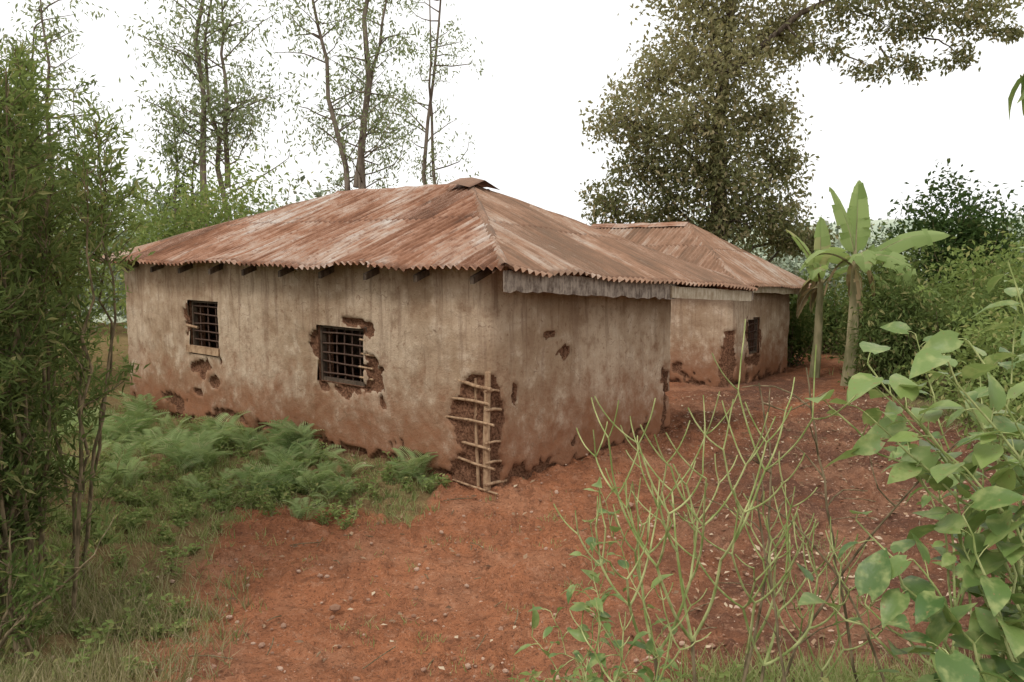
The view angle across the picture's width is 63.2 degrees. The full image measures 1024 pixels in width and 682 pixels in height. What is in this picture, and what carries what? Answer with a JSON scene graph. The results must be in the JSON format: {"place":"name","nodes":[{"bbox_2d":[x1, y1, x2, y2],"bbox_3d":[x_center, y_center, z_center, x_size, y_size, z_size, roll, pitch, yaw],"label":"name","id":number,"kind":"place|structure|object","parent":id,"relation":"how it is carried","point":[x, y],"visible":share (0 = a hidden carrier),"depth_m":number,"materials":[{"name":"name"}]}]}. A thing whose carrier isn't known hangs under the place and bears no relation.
{"place":"outdoors","nodes":[
{"label":"outdoors","id":0,"kind":"place"},
{"bbox_2d":[0,537,257,681],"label":"grass","id":1,"kind":"structure","parent":0,"point":[36,675],"depth_m":5.15,"materials":[{"name":"green plant"}]},
{"bbox_2d":[1,404,441,661],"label":"grass","id":2,"kind":"structure","parent":0,"point":[164,498],"depth_m":7.73,"materials":[{"name":"green plant"}]},
{"bbox_2d":[0,218,1023,681],"bbox_3d":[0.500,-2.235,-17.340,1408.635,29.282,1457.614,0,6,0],"label":"ground","id":3,"kind":"structure","parent":0,"point":[286,592],"depth_m":6.66,"materials":[{"name":"brown soil"}]},
{"bbox_2d":[0,326,41,441],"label":"tall shrub","id":4,"kind":"object","parent":3,"relation":"on","point":[11,356],"depth_m":6.27,"materials":[{"name":"green plant"}]},
{"bbox_2d":[0,41,66,546],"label":"tall shrub","id":5,"kind":"object","parent":3,"relation":"on","point":[25,96],"visible":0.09,"depth_m":5.61,"materials":[{"name":"green plant"}]},
{"bbox_2d":[0,36,117,504],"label":"tall shrub","id":6,"kind":"object","parent":3,"relation":"on","point":[57,366],"visible":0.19,"depth_m":7.78,"materials":[{"name":"green plant"}]},
{"bbox_2d":[0,502,125,667],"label":"tall shrub","id":7,"kind":"object","parent":3,"relation":"on","point":[28,614],"visible":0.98,"depth_m":4.57,"materials":[{"name":"green plant"}]},
{"bbox_2d":[3,279,123,416],"bbox_3d":[-8.473,-0.517,12.092,3.978,3.789,4.618,6,9,42],"label":"hedge bush","id":8,"kind":"object","parent":3,"relation":"on","point":[59,382],"visible":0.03,"depth_m":12.77,"materials":[{"name":"green plant"}]},
{"bbox_2d":[0,0,128,278],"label":"slender tree","id":9,"kind":"object","parent":3,"relation":"on","point":[43,28],"visible":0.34,"depth_m":26.20,"materials":[{"name":"green plant"}]},
{"bbox_2d":[6,122,137,390],"bbox_3d":[-10.478,-1.639,16.915,6.243,5.602,5.660,0,6,0],"label":"hedge bush","id":10,"kind":"object","parent":3,"relation":"on","point":[99,331],"visible":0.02,"depth_m":17.62,"materials":[{"name":"green plant"}]},
{"bbox_2d":[0,37,149,626],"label":"tall shrub","id":11,"kind":"object","parent":3,"relation":"on","point":[18,233],"visible":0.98,"depth_m":5.00,"materials":[{"name":"green plant"}]},
{"bbox_2d":[0,25,154,578],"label":"tall shrub","id":12,"kind":"object","parent":3,"relation":"on","point":[105,208],"visible":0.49,"depth_m":5.94,"materials":[{"name":"green plant"}]},
{"bbox_2d":[132,92,223,242],"bbox_3d":[-11.919,-3.762,30.053,3.558,9.917,3.177,-2,6,-14],"label":"slender tree","id":13,"kind":"object","parent":3,"relation":"on","point":[176,158],"visible":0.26,"depth_m":29.48,"materials":[{"name":"green plant"}]},
{"bbox_2d":[0,466,388,681],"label":"weed patch","id":14,"kind":"object","parent":3,"relation":"on","point":[129,521],"visible":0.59,"depth_m":6.49,"materials":[{"name":"green plant"}]},
{"bbox_2d":[89,134,330,346],"bbox_3d":[-8.273,-2.440,21.808,7.345,5.972,5.590,0,6,0],"label":"hedge bush","id":15,"kind":"object","parent":3,"relation":"on","point":[203,218],"visible":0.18,"depth_m":21.26,"materials":[{"name":"green plant"}]},
{"bbox_2d":[10,391,438,519],"bbox_3d":[-4.014,1.188,9.845,7.033,0.603,2.856,5,8,36],"label":"fern bed","id":16,"kind":"object","parent":3,"relation":"on","point":[287,436],"visible":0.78,"depth_m":9.42,"materials":[{"name":"green plant"}]},
{"bbox_2d":[116,0,341,227],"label":"slender tree","id":17,"kind":"object","parent":3,"relation":"on","point":[219,134],"visible":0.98,"depth_m":26.95,"materials":[{"name":"green plant"}]},
{"bbox_2d":[31,402,452,529],"bbox_3d":[-4.154,1.341,9.482,6.940,0.431,2.966,5,8,39],"label":"weed patch","id":18,"kind":"object","parent":3,"relation":"on","point":[198,475],"visible":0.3,"depth_m":8.43,"materials":[{"name":"green plant"}]},
{"bbox_2d":[249,0,450,194],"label":"slender tree","id":19,"kind":"object","parent":3,"relation":"on","point":[359,175],"visible":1,"depth_m":28.07,"materials":[{"name":"green plant"}]},
{"bbox_2d":[124,261,670,487],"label":"walls","id":20,"kind":"structure","parent":3,"relation":"on","point":[553,363],"depth_m":9.51,"materials":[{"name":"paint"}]},
{"bbox_2d":[191,300,366,386],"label":"window bars","id":21,"kind":"object","parent":20,"relation":"attached to","point":[324,351],"depth_m":9.86,"materials":[{"name":"black metal"}]},
{"bbox_2d":[186,324,374,380],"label":"window sills","id":22,"kind":"structure","parent":20,"relation":"attached to","point":[203,350],"depth_m":11.42,"materials":[{"name":"wood"}]},
{"bbox_2d":[92,177,757,291],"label":"roof","id":23,"kind":"structure","parent":20,"relation":"on","point":[466,223],"depth_m":10.30,"materials":[{"name":"metal"}]},
{"bbox_2d":[125,262,752,300],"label":"fascia and rafters","id":24,"kind":"structure","parent":20,"relation":"on","point":[525,282],"depth_m":9.00,"materials":[{"name":"grey wood"}]},
{"bbox_2d":[445,372,506,494],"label":"wattle poles","id":25,"kind":"object","parent":20,"relation":"attached to","point":[487,442],"visible":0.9,"depth_m":8.26,"materials":[{"name":"brown wood"}]},
{"bbox_2d":[377,0,492,184],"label":"slender tree","id":26,"kind":"object","parent":3,"relation":"on","point":[424,166],"visible":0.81,"depth_m":32.65,"materials":[{"name":"green plant"}]},
{"bbox_2d":[93,470,933,681],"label":"grass","id":27,"kind":"structure","parent":3,"relation":"on","point":[411,517],"depth_m":6.43,"materials":[{"name":"green plant"}]},
{"bbox_2d":[31,414,1022,681],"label":"pebbles","id":28,"kind":"object","parent":3,"relation":"on","point":[331,608],"visible":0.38,"depth_m":6.25,"materials":[{"name":"stone"}]},
{"bbox_2d":[53,157,1023,330],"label":"distant trees","id":29,"kind":"object","parent":3,"relation":"on","point":[793,267],"visible":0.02,"depth_m":49.41,"materials":[{"name":"green plant"}]},
{"bbox_2d":[101,393,1023,681],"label":"leaf litter","id":30,"kind":"object","parent":3,"relation":"on","point":[813,641],"visible":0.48,"depth_m":6.92,"materials":[{"name":"brown plant"}]},
{"bbox_2d":[514,477,678,681],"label":"leafy weed","id":31,"kind":"object","parent":3,"relation":"on","point":[577,634],"visible":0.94,"depth_m":3.17,"materials":[{"name":"green plant"}]},
{"bbox_2d":[569,577,710,681],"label":"pencil bush","id":32,"kind":"object","parent":3,"relation":"on","point":[665,667],"visible":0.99,"depth_m":3.05,"materials":[{"name":"green plant"}]},
{"bbox_2d":[553,319,856,681],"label":"pencil bush","id":33,"kind":"object","parent":3,"relation":"on","point":[667,527],"visible":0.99,"depth_m":3.15,"materials":[{"name":"green plant"}]},
{"bbox_2d":[508,658,927,681],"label":"weed patch","id":34,"kind":"object","parent":3,"relation":"on","point":[678,673],"visible":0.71,"depth_m":3.78,"materials":[{"name":"green plant"}]},
{"bbox_2d":[669,287,789,386],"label":"walls","id":35,"kind":"structure","parent":3,"relation":"on","point":[702,330],"depth_m":17.71,"materials":[{"name":"paint"}]},
{"bbox_2d":[745,317,757,353],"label":"window bars","id":36,"kind":"object","parent":35,"relation":"attached to","point":[755,334],"depth_m":18.15,"materials":[{"name":"metal"}]},
{"bbox_2d":[750,286,807,293],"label":"fascia and rafters","id":37,"kind":"structure","parent":35,"relation":"on","point":[779,290],"depth_m":18.03,"materials":[{"name":"wood"}]},
{"bbox_2d":[591,222,810,288],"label":"roof","id":38,"kind":"structure","parent":37,"relation":"on","point":[689,242],"depth_m":18.83,"materials":[{"name":"metal"}]},
{"bbox_2d":[631,480,858,681],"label":"pencil bush","id":39,"kind":"object","parent":3,"relation":"on","point":[785,575],"visible":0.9,"depth_m":3.31,"materials":[{"name":"green plant"}]},
{"bbox_2d":[574,0,1023,265],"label":"tree","id":40,"kind":"object","parent":3,"relation":"on","point":[717,177],"visible":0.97,"depth_m":23.23,"materials":[{"name":"green plant"}]},
{"bbox_2d":[783,265,830,366],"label":"hedge bush","id":41,"kind":"object","parent":3,"relation":"on","point":[800,337],"visible":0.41,"depth_m":20.29,"materials":[{"name":"green plant"}]},
{"bbox_2d":[757,544,885,681],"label":"pencil bush","id":42,"kind":"object","parent":3,"relation":"on","point":[832,654],"visible":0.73,"depth_m":3.59,"materials":[{"name":"green plant"}]},
{"bbox_2d":[788,260,868,357],"bbox_3d":[8.941,-1.135,23.294,3.804,3.308,4.012,3,7,28],"label":"hedge bush","id":43,"kind":"object","parent":3,"relation":"on","point":[830,329],"visible":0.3,"depth_m":22.95,"materials":[{"name":"green plant"}]},
{"bbox_2d":[786,217,874,377],"bbox_3d":[6.844,-0.904,18.362,1.504,3.686,1.574,-2,6,-14],"label":"banana plant","id":44,"kind":"object","parent":3,"relation":"on","point":[816,272],"visible":0.91,"depth_m":18.39,"materials":[{"name":"green plant"}]},
{"bbox_2d":[701,368,961,681],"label":"bare canes","id":45,"kind":"object","parent":3,"relation":"on","point":[778,639],"visible":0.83,"depth_m":3.35,"materials":[{"name":"plant"}]},
{"bbox_2d":[799,180,949,385],"bbox_3d":[7.319,-1.103,16.936,2.740,4.401,1.677,-4,8,-34],"label":"banana plant","id":46,"kind":"object","parent":3,"relation":"on","point":[854,222],"visible":0.91,"depth_m":17.12,"materials":[{"name":"green plant"}]},
{"bbox_2d":[823,219,954,371],"bbox_3d":[8.598,-0.993,19.078,2.887,3.693,2.959,1,6,8],"label":"hedge bush","id":47,"kind":"object","parent":3,"relation":"on","point":[885,272],"visible":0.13,"depth_m":18.86,"materials":[{"name":"green plant"}]},
{"bbox_2d":[838,261,962,399],"bbox_3d":[7.488,-0.178,16.097,2.142,2.746,2.214,-6,8,-41],"label":"hedge bush","id":48,"kind":"object","parent":3,"relation":"on","point":[887,363],"visible":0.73,"depth_m":15.79,"materials":[{"name":"green plant"}]},
{"bbox_2d":[865,272,942,371],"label":"bush","id":49,"kind":"object","parent":3,"relation":"on","point":[906,277],"visible":0.06,"depth_m":17.71,"materials":[{"name":"green plant"}]},
{"bbox_2d":[794,459,1023,681],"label":"broadleaf shrub","id":50,"kind":"object","parent":3,"relation":"on","point":[876,572],"visible":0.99,"depth_m":2.69,"materials":[{"name":"green plant"}]},
{"bbox_2d":[804,247,1023,661],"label":"broadleaf shrub","id":51,"kind":"object","parent":3,"relation":"on","point":[919,462],"visible":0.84,"depth_m":2.83,"materials":[{"name":"green plant"}]},
{"bbox_2d":[869,158,1023,332],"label":"round tree","id":52,"kind":"object","parent":3,"relation":"on","point":[968,227],"visible":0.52,"depth_m":25.24,"materials":[{"name":"green plant"}]},
{"bbox_2d":[880,278,1023,658],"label":"broadleaf shrub","id":53,"kind":"object","parent":3,"relation":"on","point":[948,561],"visible":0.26,"depth_m":4.55,"materials":[{"name":"green plant"}]},
{"bbox_2d":[890,283,1023,431],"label":"hedge bush","id":54,"kind":"object","parent":3,"relation":"on","point":[994,336],"visible":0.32,"depth_m":12.28,"materials":[{"name":"green plant"}]},
{"bbox_2d":[903,255,1023,394],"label":"hedge bush","id":55,"kind":"object","parent":3,"relation":"on","point":[984,295],"visible":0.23,"depth_m":15.48,"materials":[{"name":"green plant"}]},
{"bbox_2d":[918,225,1023,362],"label":"hedge bush","id":56,"kind":"object","parent":3,"relation":"on","point":[969,275],"visible":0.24,"depth_m":18.23,"materials":[{"name":"green plant"}]},
{"bbox_2d":[934,212,1023,316],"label":"hedge bush","id":57,"kind":"object","parent":3,"relation":"on","point":[1011,245],"visible":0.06,"depth_m":21.04,"materials":[{"name":"green plant"}]},
{"bbox_2d":[949,352,1023,461],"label":"hedge bush","id":58,"kind":"object","parent":3,"relation":"on","point":[1016,409],"visible":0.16,"depth_m":10.05,"materials":[{"name":"green plant"}]},
{"bbox_2d":[1008,73,1023,120],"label":"roadside tree","id":59,"kind":"object","parent":3,"relation":"on","point":[1020,80],"visible":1,"depth_m":3.04,"materials":[{"name":"green plant"}]},
{"bbox_2d":[0,0,1023,230],"label":"sky","id":60,"kind":"structure","parent":0,"point":[542,57],"materials":[{"name":"white"}]},
{"bbox_2d":[544,628,1005,681],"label":"grass","id":61,"kind":"structure","parent":0,"point":[800,675],"depth_m":4.22,"materials":[{"name":"green plant"}]},
{"bbox_2d":[821,352,1017,463],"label":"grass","id":62,"kind":"structure","parent":0,"point":[948,412],"depth_m":14.10,"materials":[{"name":"green plant"}]}
]}

